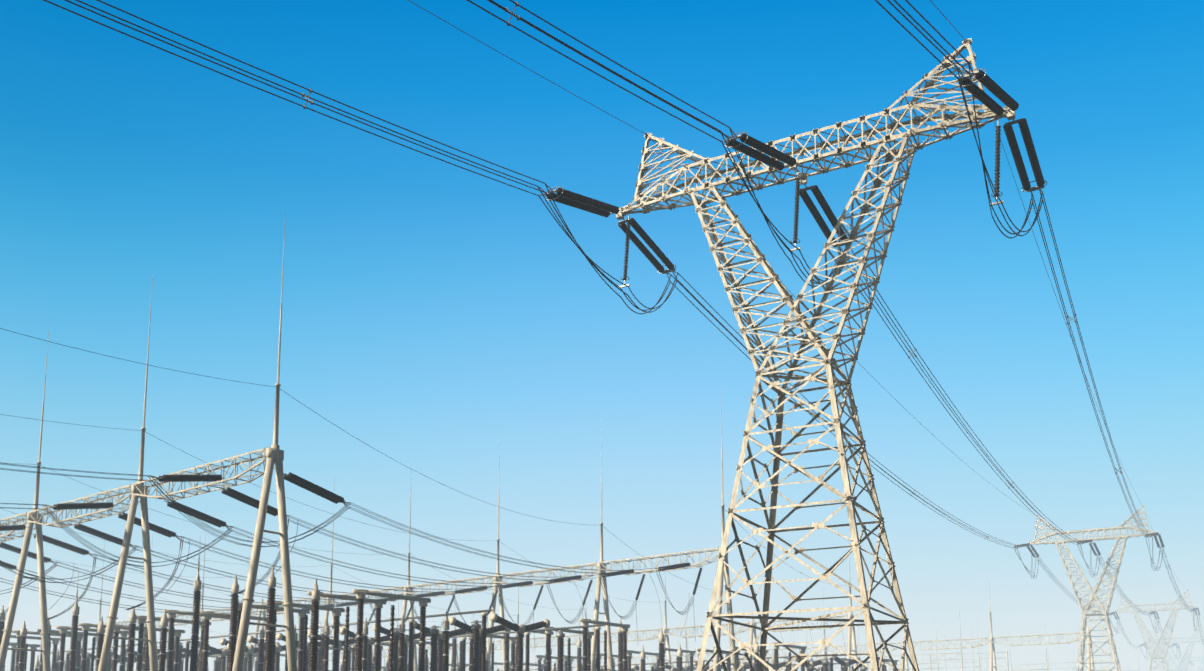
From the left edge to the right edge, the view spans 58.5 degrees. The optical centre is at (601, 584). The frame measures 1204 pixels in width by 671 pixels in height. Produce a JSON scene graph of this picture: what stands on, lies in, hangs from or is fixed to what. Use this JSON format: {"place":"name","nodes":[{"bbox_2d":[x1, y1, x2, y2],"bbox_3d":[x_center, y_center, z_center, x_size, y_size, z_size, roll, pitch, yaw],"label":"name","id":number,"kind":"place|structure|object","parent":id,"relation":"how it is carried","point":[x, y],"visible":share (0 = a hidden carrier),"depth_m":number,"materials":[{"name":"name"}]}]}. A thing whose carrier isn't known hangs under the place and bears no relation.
{"place":"outdoors","nodes":[
{"label":"outdoors","id":0,"kind":"place"},
{"bbox_2d":[0,0,1203,670],"label":"sky","id":1,"kind":"structure","parent":0,"point":[437,313],"materials":[{"name":"blue"}]},
{"bbox_2d":[538,63,1046,287],"bbox_3d":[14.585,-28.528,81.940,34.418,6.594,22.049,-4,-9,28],"label":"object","id":2,"kind":"object","parent":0,"point":[962,77],"visible":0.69,"depth_m":81.26,"materials":[{"name":"grey metal"}]},
{"bbox_2d":[1013,534,1162,577],"bbox_3d":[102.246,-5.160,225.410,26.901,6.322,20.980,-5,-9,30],"label":"jumper cables","id":3,"kind":"object","parent":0,"point":[1086,563],"visible":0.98,"depth_m":225.41,"materials":[{"name":"black metal"}]},
{"bbox_2d":[1014,533,1164,568],"bbox_3d":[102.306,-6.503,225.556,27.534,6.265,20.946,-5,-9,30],"label":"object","id":4,"kind":"object","parent":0,"point":[1091,543],"visible":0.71,"depth_m":225.19,"materials":[{"name":"grey metal"}]},
{"bbox_2d":[1109,612,1198,633],"bbox_3d":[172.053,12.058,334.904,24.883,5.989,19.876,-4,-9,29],"label":"jumper cables","id":5,"kind":"object","parent":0,"point":[1158,624],"visible":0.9,"depth_m":333.84,"materials":[{"name":"black metal"}]},
{"bbox_2d":[1140,645,1179,659],"bbox_3d":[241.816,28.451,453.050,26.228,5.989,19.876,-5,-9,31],"label":"jumper cables","id":6,"kind":"object","parent":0,"point":[1172,650],"visible":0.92,"depth_m":454.23,"materials":[{"name":"black metal"}]},
{"label":"ground","id":7,"kind":"structure","parent":0,"visible":0},
{"bbox_2d":[0,212,1203,670],"bbox_3d":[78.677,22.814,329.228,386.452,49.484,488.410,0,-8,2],"label":"sub tubes","id":8,"kind":"object","parent":7,"relation":"on","point":[274,452],"visible":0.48,"depth_m":121.57},
{"bbox_2d":[0,472,701,628],"bbox_3d":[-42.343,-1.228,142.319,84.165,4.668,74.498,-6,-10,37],"label":"insulators","id":9,"kind":"object","parent":8,"relation":"on","point":[299,482],"visible":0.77,"depth_m":116.03,"materials":[{"name":"ceramic"}]},
{"bbox_2d":[0,328,845,663],"bbox_3d":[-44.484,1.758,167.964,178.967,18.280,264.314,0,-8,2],"label":"substation power lines","id":10,"kind":"object","parent":9,"relation":"attached to","point":[208,546],"visible":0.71,"depth_m":124.56,"materials":[{"name":"black metal"}]},
{"bbox_2d":[0,588,894,670],"bbox_3d":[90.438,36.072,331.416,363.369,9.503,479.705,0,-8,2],"label":"substation equipment","id":11,"kind":"object","parent":8,"relation":"on","point":[314,658],"visible":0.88,"depth_m":125.11,"materials":[{"name":"grey metal"}]},
{"bbox_2d":[0,474,898,670],"bbox_3d":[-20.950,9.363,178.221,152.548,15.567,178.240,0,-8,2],"label":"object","id":12,"kind":"object","parent":8,"relation":"attached to","point":[477,625],"visible":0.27,"depth_m":130.17,"materials":[{"name":"grey metal"}]},
{"bbox_2d":[0,448,1086,670],"bbox_3d":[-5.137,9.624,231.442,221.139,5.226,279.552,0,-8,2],"label":"lattice","id":13,"kind":"object","parent":8,"relation":"attached to","point":[249,460],"visible":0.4,"depth_m":156.10,"materials":[{"name":"grey metal"}]},
{"bbox_2d":[616,38,1015,670],"bbox_3d":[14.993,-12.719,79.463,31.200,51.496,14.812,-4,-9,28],"label":"steel tower","id":14,"kind":"structure","parent":7,"relation":"on","point":[814,340],"depth_m":79.49,"materials":[{"name":"grey metal"}]},
{"bbox_2d":[43,0,1203,666],"bbox_3d":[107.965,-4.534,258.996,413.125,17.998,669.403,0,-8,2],"label":"power lines","id":15,"kind":"object","parent":14,"relation":"attached to","point":[693,186],"visible":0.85,"depth_m":71.66,"materials":[{"name":"black metal"}]},
{"bbox_2d":[301,2,1200,655],"bbox_3d":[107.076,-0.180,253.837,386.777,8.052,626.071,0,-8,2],"label":"line spacers","id":16,"kind":"object","parent":15,"relation":"attached to","point":[765,368],"visible":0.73,"depth_m":100.78,"materials":[{"name":"grey metal"}]},
{"bbox_2d":[547,70,1044,272],"bbox_3d":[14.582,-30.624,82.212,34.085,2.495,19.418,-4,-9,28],"label":"insulators","id":17,"kind":"object","parent":14,"relation":"attached to","point":[584,203],"visible":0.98,"depth_m":80.02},
{"bbox_2d":[538,63,1042,313],"bbox_3d":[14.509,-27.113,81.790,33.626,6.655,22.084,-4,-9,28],"label":"jumper cables","id":18,"kind":"object","parent":17,"relation":"attached to","point":[592,263],"visible":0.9,"depth_m":80.01,"materials":[{"name":"black metal"}]},
{"bbox_2d":[623,126,1000,279],"bbox_3d":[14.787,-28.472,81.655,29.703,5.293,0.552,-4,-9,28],"label":"insulators","id":19,"kind":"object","parent":14,"relation":"hanging from","point":[996,181],"visible":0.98,"depth_m":81.46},
{"bbox_2d":[1028,505,1156,670],"bbox_3d":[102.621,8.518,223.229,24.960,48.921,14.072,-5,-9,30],"label":"steel tower","id":20,"kind":"structure","parent":7,"relation":"on","point":[1125,537],"depth_m":223.98,"materials":[{"name":"grey metal"}]},
{"bbox_2d":[1014,532,1163,556],"bbox_3d":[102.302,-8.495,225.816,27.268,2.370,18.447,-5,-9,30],"label":"insulators","id":21,"kind":"object","parent":20,"relation":"attached to","point":[1027,545],"visible":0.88,"depth_m":226.56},
{"bbox_2d":[1031,537,1153,569],"bbox_3d":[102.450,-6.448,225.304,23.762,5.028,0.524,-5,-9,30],"label":"insulators","id":22,"kind":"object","parent":20,"relation":"hanging from","point":[1091,552],"visible":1,"depth_m":225.12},
{"bbox_2d":[1114,590,1196,670],"bbox_3d":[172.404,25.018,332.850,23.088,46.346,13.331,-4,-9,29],"label":"steel tower","id":23,"kind":"structure","parent":7,"relation":"on","point":[1161,636],"depth_m":333.76,"materials":[{"name":"grey metal"}]},
{"bbox_2d":[1108,607,1199,618],"bbox_3d":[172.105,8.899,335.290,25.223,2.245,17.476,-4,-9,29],"label":"insulators","id":24,"kind":"object","parent":23,"relation":"attached to","point":[1152,612],"visible":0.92,"depth_m":335.36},
{"bbox_2d":[1146,628,1203,670],"bbox_3d":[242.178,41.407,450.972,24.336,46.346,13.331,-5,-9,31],"label":"steel tower","id":25,"kind":"structure","parent":7,"relation":"on","point":[1183,641],"depth_m":451.98,"materials":[{"name":"grey metal"}]},
{"bbox_2d":[1139,643,1179,648],"bbox_3d":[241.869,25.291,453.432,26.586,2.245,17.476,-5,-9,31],"label":"insulators","id":26,"kind":"object","parent":25,"relation":"attached to","point":[1174,644],"visible":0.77,"depth_m":455.78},
{"bbox_2d":[1167,650,1203,670],"bbox_3d":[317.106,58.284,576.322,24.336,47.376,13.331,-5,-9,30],"label":"steel tower","id":27,"kind":"structure","parent":7,"relation":"on","point":[1178,661],"depth_m":579.41,"materials":[{"name":"grey metal"}]}
]}

